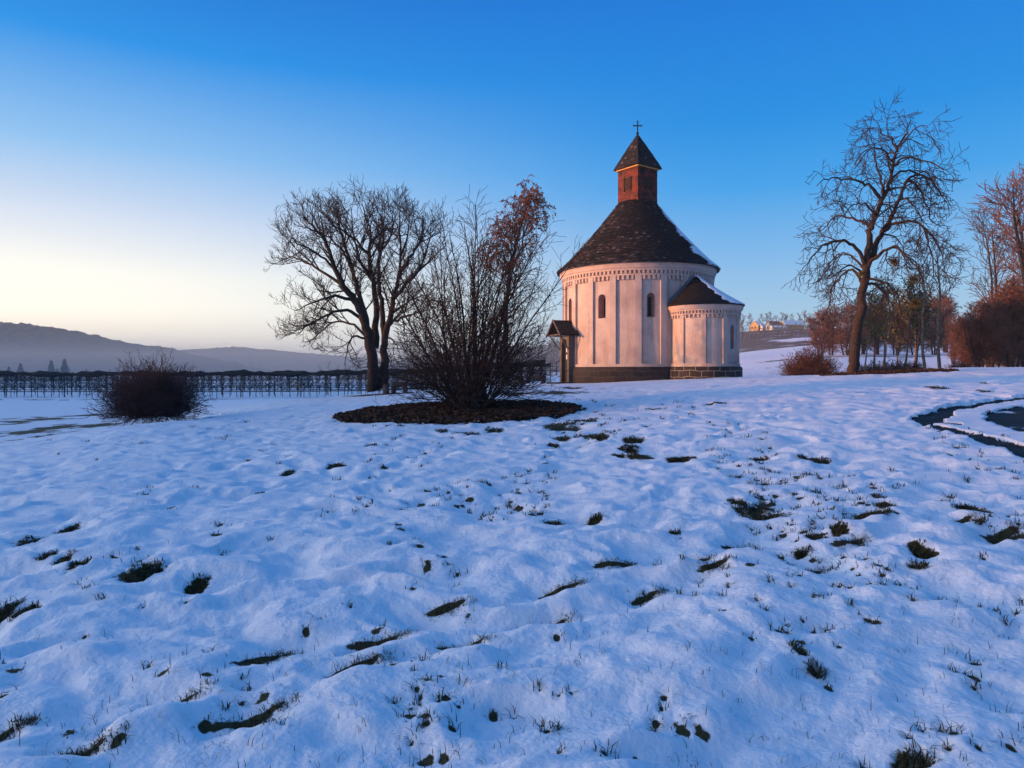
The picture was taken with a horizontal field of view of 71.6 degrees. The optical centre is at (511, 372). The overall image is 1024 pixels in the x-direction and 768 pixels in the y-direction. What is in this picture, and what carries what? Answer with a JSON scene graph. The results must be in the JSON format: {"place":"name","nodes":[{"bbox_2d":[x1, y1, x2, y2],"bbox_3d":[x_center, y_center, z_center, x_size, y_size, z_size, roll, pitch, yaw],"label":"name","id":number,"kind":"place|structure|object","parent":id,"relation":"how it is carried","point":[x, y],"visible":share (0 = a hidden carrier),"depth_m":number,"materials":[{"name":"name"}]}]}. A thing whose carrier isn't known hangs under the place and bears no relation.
{"place":"outdoors","nodes":[
{"label":"outdoors","id":0,"kind":"place"},
{"bbox_2d":[0,321,273,378],"bbox_3d":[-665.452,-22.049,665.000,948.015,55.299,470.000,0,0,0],"label":"wooded hill","id":1,"kind":"structure","parent":0,"point":[29,347],"depth_m":531.41,"materials":[{"name":"grey plant"}]},
{"bbox_2d":[179,346,397,371],"bbox_3d":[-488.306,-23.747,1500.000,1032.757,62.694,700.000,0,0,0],"label":"hill","id":2,"kind":"structure","parent":0,"point":[270,359],"depth_m":1311.26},
{"bbox_2d":[339,341,559,378],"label":"hill","id":3,"kind":"structure","parent":0,"point":[557,359],"depth_m":363.69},
{"bbox_2d":[0,344,1023,767],"bbox_3d":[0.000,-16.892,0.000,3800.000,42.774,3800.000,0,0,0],"label":"snowy ground","id":4,"kind":"structure","parent":0,"point":[864,430],"depth_m":5.34,"materials":[{"name":"white snow"}]},
{"bbox_2d":[16,363,25,381],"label":"conifer","id":5,"kind":"object","parent":4,"relation":"on","point":[20,368],"visible":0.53,"depth_m":261.66,"materials":[{"name":"green plant"}]},
{"bbox_2d":[34,376,42,396],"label":"apple tree","id":6,"kind":"object","parent":4,"relation":"on","point":[37,383],"visible":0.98,"depth_m":88.41,"materials":[{"name":"brown plant"}]},
{"bbox_2d":[40,376,48,396],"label":"apple tree","id":7,"kind":"object","parent":4,"relation":"on","point":[45,384],"visible":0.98,"depth_m":88.30,"materials":[{"name":"brown plant"}]},
{"bbox_2d":[46,360,57,381],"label":"conifer","id":8,"kind":"object","parent":4,"relation":"on","point":[51,367],"visible":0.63,"depth_m":261.66,"materials":[{"name":"green plant"}]},
{"bbox_2d":[58,372,67,396],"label":"apple tree","id":9,"kind":"object","parent":4,"relation":"on","point":[62,375],"visible":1,"depth_m":88.16,"materials":[{"name":"brown plant"}]},
{"bbox_2d":[57,359,70,381],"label":"conifer","id":10,"kind":"object","parent":4,"relation":"on","point":[64,367],"visible":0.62,"depth_m":257.56,"materials":[{"name":"green plant"}]},
{"bbox_2d":[79,346,217,426],"bbox_3d":[-12.915,0.682,25.109,4.490,3.184,4.311,0,0,0],"label":"twiggy bush","id":11,"kind":"object","parent":4,"relation":"on","point":[155,396],"visible":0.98,"depth_m":24.62,"materials":[{"name":"brown plant"}]},
{"bbox_2d":[243,371,252,396],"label":"apple tree","id":12,"kind":"object","parent":4,"relation":"on","point":[249,387],"visible":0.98,"depth_m":87.07,"materials":[{"name":"brown plant"}]},
{"bbox_2d":[0,365,542,394],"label":"orchard trellis","id":13,"kind":"object","parent":4,"relation":"on","point":[67,389],"visible":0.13,"depth_m":97.59,"materials":[{"name":"black wood"}]},
{"bbox_2d":[0,359,545,396],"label":"orchard trellis","id":14,"kind":"object","parent":4,"relation":"on","point":[232,373],"visible":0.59,"depth_m":87.13,"materials":[{"name":"black wood"}]},
{"bbox_2d":[1,376,8,396],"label":"apple tree","id":15,"kind":"object","parent":14,"relation":"attached to","point":[4,384],"visible":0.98,"depth_m":88.62,"materials":[{"name":"brown plant"}]},
{"bbox_2d":[8,376,14,391],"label":"apple tree","id":16,"kind":"object","parent":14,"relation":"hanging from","point":[11,378],"visible":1,"depth_m":88.57,"materials":[{"name":"brown plant"}]},
{"bbox_2d":[10,375,22,395],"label":"apple tree","id":17,"kind":"object","parent":14,"relation":"attached to","point":[17,383],"visible":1,"depth_m":88.54,"materials":[{"name":"brown plant"}]},
{"bbox_2d":[15,374,27,395],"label":"apple tree","id":18,"kind":"object","parent":14,"relation":"attached to","point":[24,382],"visible":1,"depth_m":88.47,"materials":[{"name":"brown plant"}]},
{"bbox_2d":[26,371,36,396],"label":"apple tree","id":19,"kind":"object","parent":14,"relation":"attached to","point":[28,386],"visible":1,"depth_m":88.45,"materials":[{"name":"brown plant"}]},
{"bbox_2d":[46,376,56,396],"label":"apple tree","id":20,"kind":"object","parent":14,"relation":"hanging from","point":[51,378],"visible":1,"depth_m":88.34,"materials":[{"name":"brown plant"}]},
{"bbox_2d":[67,371,75,390],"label":"apple tree","id":21,"kind":"object","parent":14,"relation":"attached to","point":[71,381],"visible":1,"depth_m":88.14,"materials":[{"name":"brown plant"}]},
{"bbox_2d":[76,376,84,395],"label":"apple tree","id":22,"kind":"object","parent":14,"relation":"hanging from","point":[79,377],"visible":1,"depth_m":88.18,"materials":[{"name":"brown plant"}]},
{"bbox_2d":[81,375,90,396],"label":"apple tree","id":23,"kind":"object","parent":14,"relation":"hanging from","point":[85,384],"visible":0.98,"depth_m":88.12,"materials":[{"name":"brown plant"}]},
{"bbox_2d":[203,375,213,396],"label":"apple tree","id":24,"kind":"object","parent":14,"relation":"attached to","point":[209,382],"visible":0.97,"depth_m":87.33,"materials":[{"name":"brown plant"}]},
{"bbox_2d":[212,374,220,396],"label":"apple tree","id":25,"kind":"object","parent":14,"relation":"hanging from","point":[217,377],"visible":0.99,"depth_m":87.25,"materials":[{"name":"brown plant"}]},
{"bbox_2d":[219,373,227,396],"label":"apple tree","id":26,"kind":"object","parent":14,"relation":"hanging from","point":[224,378],"visible":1,"depth_m":87.27,"materials":[{"name":"brown plant"}]},
{"bbox_2d":[237,376,246,395],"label":"apple tree","id":27,"kind":"object","parent":14,"relation":"attached to","point":[242,384],"visible":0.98,"depth_m":87.13,"materials":[{"name":"brown plant"}]},
{"bbox_2d":[251,375,260,390],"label":"apple tree","id":28,"kind":"object","parent":14,"relation":"attached to","point":[255,383],"visible":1,"depth_m":87.00,"materials":[{"name":"brown plant"}]},
{"bbox_2d":[257,375,266,396],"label":"apple tree","id":29,"kind":"object","parent":14,"relation":"attached to","point":[262,378],"visible":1,"depth_m":87.00,"materials":[{"name":"brown plant"}]},
{"bbox_2d":[265,375,271,394],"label":"apple tree","id":30,"kind":"object","parent":14,"relation":"attached to","point":[269,386],"visible":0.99,"depth_m":86.98,"materials":[{"name":"brown plant"}]},
{"bbox_2d":[271,371,278,396],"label":"apple tree","id":31,"kind":"object","parent":14,"relation":"hanging from","point":[274,383],"visible":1,"depth_m":86.88,"materials":[{"name":"brown plant"}]},
{"bbox_2d":[279,376,287,396],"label":"apple tree","id":32,"kind":"object","parent":14,"relation":"attached to","point":[282,378],"visible":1,"depth_m":86.91,"materials":[{"name":"brown plant"}]},
{"bbox_2d":[285,377,293,389],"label":"apple tree","id":33,"kind":"object","parent":14,"relation":"hanging from","point":[289,382],"visible":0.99,"depth_m":86.78,"materials":[{"name":"brown plant"}]},
{"bbox_2d":[293,375,300,396],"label":"apple tree","id":34,"kind":"object","parent":14,"relation":"hanging from","point":[297,386],"visible":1,"depth_m":86.81,"materials":[{"name":"brown plant"}]},
{"bbox_2d":[302,375,309,396],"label":"apple tree","id":35,"kind":"object","parent":14,"relation":"attached to","point":[304,378],"visible":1,"depth_m":86.75,"materials":[{"name":"brown plant"}]},
{"bbox_2d":[306,375,313,390],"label":"apple tree","id":36,"kind":"object","parent":14,"relation":"hanging from","point":[310,385],"visible":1,"depth_m":86.63,"materials":[{"name":"brown plant"}]},
{"bbox_2d":[314,375,320,396],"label":"apple tree","id":37,"kind":"object","parent":14,"relation":"attached to","point":[316,377],"visible":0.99,"depth_m":86.67,"materials":[{"name":"brown plant"}]},
{"bbox_2d":[321,374,328,394],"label":"apple tree","id":38,"kind":"object","parent":14,"relation":"attached to","point":[324,378],"visible":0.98,"depth_m":86.55,"materials":[{"name":"brown plant"}]},
{"bbox_2d":[325,374,333,393],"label":"apple tree","id":39,"kind":"object","parent":14,"relation":"hanging from","point":[330,383],"visible":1,"depth_m":86.57,"materials":[{"name":"brown plant"}]},
{"bbox_2d":[334,376,342,395],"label":"apple tree","id":40,"kind":"object","parent":14,"relation":"hanging from","point":[338,382],"visible":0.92,"depth_m":86.48,"materials":[{"name":"brown plant"}]},
{"bbox_2d":[341,375,350,395],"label":"apple tree","id":41,"kind":"object","parent":14,"relation":"hanging from","point":[344,381],"visible":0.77,"depth_m":86.51,"materials":[{"name":"brown plant"}]},
{"bbox_2d":[348,374,355,392],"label":"apple tree","id":42,"kind":"object","parent":14,"relation":"hanging from","point":[353,377],"visible":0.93,"depth_m":86.45,"materials":[{"name":"brown plant"}]},
{"bbox_2d":[357,373,363,392],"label":"apple tree","id":43,"kind":"object","parent":14,"relation":"hanging from","point":[358,383],"visible":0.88,"depth_m":86.40,"materials":[{"name":"brown plant"}]},
{"bbox_2d":[0,363,550,391],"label":"orchard trellis","id":44,"kind":"object","parent":4,"relation":"on","point":[547,364],"visible":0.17,"depth_m":113.89,"materials":[{"name":"black wood"}]},
{"bbox_2d":[263,174,458,393],"bbox_3d":[-7.952,-4.851,36.626,10.072,11.835,9.308,0,0,0],"label":"broad tree","id":45,"kind":"object","parent":4,"relation":"on","point":[371,337],"visible":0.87,"depth_m":35.79,"materials":[{"name":"brown plant"}]},
{"bbox_2d":[382,385,388,394],"bbox_3d":[-6.318,0.947,35.606,0.394,0.685,0.388,0,0,0],"label":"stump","id":46,"kind":"object","parent":4,"relation":"on","point":[385,390],"visible":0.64,"depth_m":35.45,"materials":[{"name":"brown wood"}]},
{"bbox_2d":[391,382,407,393],"bbox_3d":[-5.708,0.927,36.000,0.852,0.870,0.276,0,0,0],"label":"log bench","id":47,"kind":"object","parent":4,"relation":"on","point":[405,391],"visible":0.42,"depth_m":35.90,"materials":[{"name":"brown wood"}]},
{"bbox_2d":[331,407,588,424],"bbox_3d":[-1.681,1.181,21.788,8.080,0.404,7.800,0,0,0],"label":"leaf bed","id":48,"kind":"object","parent":4,"relation":"on","point":[532,419],"visible":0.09,"depth_m":18.43,"materials":[{"name":"brown plant"}]},
{"bbox_2d":[353,185,588,416],"bbox_3d":[-1.154,-2.119,21.932,7.209,7.688,7.266,0,0,0],"label":"multi stem shrub","id":49,"kind":"object","parent":48,"relation":"on","point":[468,392],"visible":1,"depth_m":21.43,"materials":[{"name":"brown plant"}]},
{"bbox_2d":[332,368,958,423],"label":"leaf litter","id":50,"kind":"object","parent":48,"relation":"on","point":[505,410],"visible":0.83,"depth_m":20.44,"materials":[{"name":"brown plant"}]},
{"bbox_2d":[472,174,556,371],"bbox_3d":[-0.122,-7.439,57.961,7.420,17.501,7.114,0,0,-31],"label":"rusty birch","id":51,"kind":"object","parent":4,"relation":"on","point":[526,214],"visible":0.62,"depth_m":57.37,"materials":[{"name":"brown plant"}]},
{"bbox_2d":[526,375,544,383],"bbox_3d":[1.667,0.635,50.000,1.356,0.870,0.276,0,0,0],"label":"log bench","id":52,"kind":"object","parent":4,"relation":"on","point":[537,376],"visible":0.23,"depth_m":49.89,"materials":[{"name":"brown wood"}]},
{"bbox_2d":[544,342,556,373],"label":"tree","id":53,"kind":"object","parent":4,"relation":"on","point":[550,360],"visible":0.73,"depth_m":229.82,"materials":[{"name":"brown plant"}]},
{"bbox_2d":[548,345,556,374],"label":"tree","id":54,"kind":"object","parent":4,"relation":"on","point":[554,358],"visible":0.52,"depth_m":234.70,"materials":[{"name":"brown plant"}]},
{"bbox_2d":[551,337,559,375],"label":"tree","id":55,"kind":"object","parent":4,"relation":"on","point":[554,353],"visible":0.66,"depth_m":217.31,"materials":[{"name":"brown plant"}]},
{"bbox_2d":[547,121,744,383],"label":"chapel","id":56,"kind":"structure","parent":4,"relation":"on","point":[644,299],"depth_m":43.96,"materials":[{"name":"paint"}]},
{"bbox_2d":[569,298,571,320],"bbox_3d":[4.043,-4.150,47.042,0.423,1.500,0.520,0,0,-18],"label":"window","id":57,"kind":"structure","parent":56,"relation":"in","point":[570,301],"depth_m":47.24,"materials":[{"name":"paint"}]},
{"bbox_2d":[598,294,605,317],"bbox_3d":[5.755,-4.150,44.689,0.520,1.500,0.423,0,0,36],"label":"window","id":58,"kind":"structure","parent":56,"relation":"in","point":[601,299],"depth_m":44.83,"materials":[{"name":"paint"}]},
{"bbox_2d":[647,293,654,316],"bbox_3d":[8.523,-4.150,43.792,0.520,1.500,0.423,0,0,0],"label":"window","id":59,"kind":"structure","parent":56,"relation":"in","point":[650,296],"depth_m":43.98,"materials":[{"name":"glass"}]},
{"bbox_2d":[776,346,846,375],"bbox_3d":[25.493,-0.477,61.054,6.108,3.627,5.998,0,0,0],"label":"round bush","id":60,"kind":"object","parent":4,"relation":"on","point":[818,364],"visible":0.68,"depth_m":60.06,"materials":[{"name":"brown plant"}]},
{"bbox_2d":[803,315,838,355],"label":"brown tree","id":61,"kind":"object","parent":4,"relation":"on","point":[821,344],"visible":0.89,"depth_m":119.26,"materials":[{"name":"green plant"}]},
{"bbox_2d":[812,306,842,354],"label":"brown tree","id":62,"kind":"object","parent":4,"relation":"on","point":[819,314],"visible":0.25,"depth_m":128.44,"materials":[{"name":"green plant"}]},
{"bbox_2d":[824,301,866,355],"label":"brown tree","id":63,"kind":"object","parent":4,"relation":"on","point":[843,338],"visible":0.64,"depth_m":123.99,"materials":[{"name":"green plant"}]},
{"bbox_2d":[844,302,878,353],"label":"brown tree","id":64,"kind":"object","parent":4,"relation":"on","point":[863,349],"visible":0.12,"depth_m":129.07,"materials":[{"name":"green plant"}]},
{"bbox_2d":[856,302,887,354],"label":"brown tree","id":65,"kind":"object","parent":4,"relation":"on","point":[878,346],"visible":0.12,"depth_m":128.07,"materials":[{"name":"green plant"}]},
{"bbox_2d":[860,306,890,370],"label":"slim tree","id":66,"kind":"object","parent":4,"relation":"on","point":[870,338],"visible":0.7,"depth_m":45.38,"materials":[{"name":"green plant"}]},
{"bbox_2d":[859,358,895,371],"bbox_3d":[23.855,0.037,47.035,2.669,1.959,2.531,0,0,0],"label":"brown bush","id":67,"kind":"object","parent":4,"relation":"on","point":[870,368],"visible":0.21,"depth_m":46.78,"materials":[{"name":"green plant"}]},
{"bbox_2d":[850,281,906,367],"bbox_3d":[26.917,-3.061,52.134,3.820,7.662,2.623,0,0,18],"label":"slim tree","id":68,"kind":"object","parent":4,"relation":"on","point":[870,308],"visible":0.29,"depth_m":52.47,"materials":[{"name":"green plant"}]},
{"bbox_2d":[863,273,904,368],"bbox_3d":[26.026,-3.115,49.974,2.354,7.628,3.149,0,0,3],"label":"slim tree","id":69,"kind":"object","parent":4,"relation":"on","point":[889,318],"visible":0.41,"depth_m":49.72,"materials":[{"name":"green plant"}]},
{"bbox_2d":[874,285,912,368],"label":"slim tree","id":70,"kind":"object","parent":4,"relation":"on","point":[898,288],"visible":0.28,"depth_m":59.80,"materials":[{"name":"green plant"}]},
{"bbox_2d":[874,357,913,369],"bbox_3d":[26.814,-0.199,49.916,2.857,1.974,2.837,0,0,-23],"label":"brown bush","id":71,"kind":"object","parent":4,"relation":"on","point":[897,366],"visible":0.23,"depth_m":49.67,"materials":[{"name":"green plant"}]},
{"bbox_2d":[886,310,912,360],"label":"slim tree","id":72,"kind":"object","parent":4,"relation":"on","point":[897,343],"visible":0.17,"depth_m":60.15,"materials":[{"name":"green plant"}]},
{"bbox_2d":[886,304,914,355],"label":"brown tree","id":73,"kind":"object","parent":4,"relation":"on","point":[893,347],"visible":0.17,"depth_m":125.40,"materials":[{"name":"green plant"}]},
{"bbox_2d":[891,274,936,361],"bbox_3d":[29.977,-3.477,52.819,2.753,8.400,3.856,0,0,13],"label":"slim tree","id":74,"kind":"object","parent":4,"relation":"on","point":[914,308],"visible":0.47,"depth_m":52.68,"materials":[{"name":"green plant"}]},
{"bbox_2d":[901,358,927,368],"bbox_3d":[29.376,-0.083,52.005,2.821,1.937,2.611,0,0,-44],"label":"brown bush","id":75,"kind":"object","parent":4,"relation":"on","point":[915,365],"visible":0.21,"depth_m":51.81,"materials":[{"name":"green plant"}]},
{"bbox_2d":[898,304,936,354],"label":"brown tree","id":76,"kind":"object","parent":4,"relation":"on","point":[911,349],"visible":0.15,"depth_m":129.57,"materials":[{"name":"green plant"}]},
{"bbox_2d":[900,288,937,360],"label":"slim tree","id":77,"kind":"object","parent":4,"relation":"on","point":[916,321],"visible":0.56,"depth_m":52.68,"materials":[{"name":"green plant"}]},
{"bbox_2d":[895,290,948,362],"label":"slim tree","id":78,"kind":"object","parent":4,"relation":"on","point":[903,300],"visible":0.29,"depth_m":57.84,"materials":[{"name":"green plant"}]},
{"bbox_2d":[902,236,944,368],"bbox_3d":[29.031,-4.552,50.320,2.891,10.184,2.855,0,0,-17],"label":"pale tree","id":79,"kind":"object","parent":4,"relation":"on","point":[922,342],"visible":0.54,"depth_m":50.02,"materials":[{"name":"brown plant"}]},
{"bbox_2d":[917,296,962,354],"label":"brown tree","id":80,"kind":"object","parent":4,"relation":"on","point":[942,322],"visible":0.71,"depth_m":126.87,"materials":[{"name":"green plant"}]},
{"bbox_2d":[910,226,974,367],"bbox_3d":[30.760,-4.974,51.352,3.959,11.061,2.691,0,0,10],"label":"pale tree","id":81,"kind":"object","parent":4,"relation":"on","point":[938,337],"visible":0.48,"depth_m":50.96,"materials":[{"name":"brown wood"}]},
{"bbox_2d":[926,291,958,352],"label":"brown tree","id":82,"kind":"object","parent":4,"relation":"on","point":[944,351],"visible":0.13,"depth_m":140.14,"materials":[{"name":"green plant"}]},
{"bbox_2d":[943,323,964,363],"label":"brown tree","id":83,"kind":"object","parent":4,"relation":"on","point":[952,342],"visible":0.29,"depth_m":83.76,"materials":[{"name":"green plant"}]},
{"bbox_2d":[941,359,976,367],"bbox_3d":[31.538,-0.197,50.047,2.633,1.609,2.171,0,0,32],"label":"brown bush","id":84,"kind":"object","parent":4,"relation":"on","point":[958,366],"visible":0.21,"depth_m":49.94,"materials":[{"name":"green plant"}]},
{"bbox_2d":[944,312,978,359],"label":"brown tree","id":85,"kind":"object","parent":4,"relation":"on","point":[957,348],"visible":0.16,"depth_m":80.74,"materials":[{"name":"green plant"}]},
{"bbox_2d":[951,334,976,365],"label":"brown tree","id":86,"kind":"object","parent":4,"relation":"on","point":[960,357],"visible":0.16,"depth_m":61.79,"materials":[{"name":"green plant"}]},
{"bbox_2d":[949,311,996,366],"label":"brown tree","id":87,"kind":"object","parent":4,"relation":"on","point":[979,352],"visible":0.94,"depth_m":58.15,"materials":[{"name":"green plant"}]},
{"bbox_2d":[964,304,1008,366],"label":"brown tree","id":88,"kind":"object","parent":4,"relation":"on","point":[983,338],"visible":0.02,"depth_m":70.42,"materials":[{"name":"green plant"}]},
{"bbox_2d":[955,201,1018,305],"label":"tall bare tree","id":89,"kind":"object","parent":4,"relation":"on","point":[990,268],"visible":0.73,"depth_m":80.98,"materials":[{"name":"brown plant"}]},
{"bbox_2d":[961,295,1022,366],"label":"brown tree","id":90,"kind":"object","parent":4,"relation":"on","point":[975,309],"visible":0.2,"depth_m":59.69,"materials":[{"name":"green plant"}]},
{"bbox_2d":[971,161,1023,306],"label":"dense bare tree","id":91,"kind":"object","parent":4,"relation":"on","point":[1018,244],"visible":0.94,"depth_m":70.03,"materials":[{"name":"brown plant"}]},
{"bbox_2d":[975,291,1023,365],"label":"brown tree","id":92,"kind":"object","parent":4,"relation":"on","point":[989,298],"visible":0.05,"depth_m":72.20,"materials":[{"name":"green plant"}]},
{"bbox_2d":[977,296,1023,366],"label":"brown tree","id":93,"kind":"object","parent":4,"relation":"on","point":[1011,347],"visible":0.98,"depth_m":56.41,"materials":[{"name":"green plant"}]},
{"bbox_2d":[987,283,1023,366],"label":"brown tree","id":94,"kind":"object","parent":4,"relation":"on","point":[1011,296],"visible":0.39,"depth_m":57.81,"materials":[{"name":"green plant"}]},
{"bbox_2d":[991,274,1023,332],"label":"brown tree","id":95,"kind":"object","parent":4,"relation":"on","point":[1009,280],"visible":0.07,"depth_m":73.45,"materials":[{"name":"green plant"}]},
{"bbox_2d":[1011,278,1023,358],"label":"brown tree","id":96,"kind":"object","parent":4,"relation":"on","point":[1019,289],"visible":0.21,"depth_m":62.44,"materials":[{"name":"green plant"}]},
{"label":"leaf bed","id":97,"kind":"structure","parent":4,"relation":"on","visible":0},
{"bbox_2d":[782,86,971,372],"bbox_3d":[16.540,-6.241,32.016,9.911,12.868,6.998,0,0,0],"label":"drooping tree","id":98,"kind":"object","parent":97,"relation":"on","point":[869,256],"visible":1,"depth_m":31.82,"materials":[{"name":"brown plant"}]},
{"bbox_2d":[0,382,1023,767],"bbox_3d":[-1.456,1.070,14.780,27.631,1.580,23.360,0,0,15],"label":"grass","id":99,"kind":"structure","parent":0,"point":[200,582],"depth_m":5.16,"materials":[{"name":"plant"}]},
{"bbox_2d":[0,0,1023,360],"label":"sky","id":100,"kind":"structure","parent":0,"point":[149,149],"materials":[{"name":"blue"}]},
{"bbox_2d":[739,320,1011,352],"bbox_3d":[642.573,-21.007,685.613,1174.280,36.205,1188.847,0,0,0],"label":"slope","id":101,"kind":"structure","parent":0,"point":[770,341],"depth_m":352.83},
{"bbox_2d":[749,320,760,330],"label":"house","id":102,"kind":"structure","parent":101,"relation":"on","point":[755,324],"depth_m":452.14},
{"bbox_2d":[766,320,780,329],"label":"house","id":103,"kind":"structure","parent":101,"relation":"on","point":[775,322],"depth_m":459.00,"materials":[{"name":"white tile"}]},
{"bbox_2d":[769,325,787,329],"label":"house","id":104,"kind":"structure","parent":101,"relation":"on","point":[774,328],"depth_m":446.28,"materials":[{"name":"white paint"}]},
{"bbox_2d":[781,320,803,328],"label":"house","id":105,"kind":"structure","parent":101,"relation":"on","point":[788,322],"depth_m":459.67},
{"bbox_2d":[909,395,1023,457],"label":"road","id":106,"kind":"structure","parent":0,"point":[975,416],"depth_m":13.85,"materials":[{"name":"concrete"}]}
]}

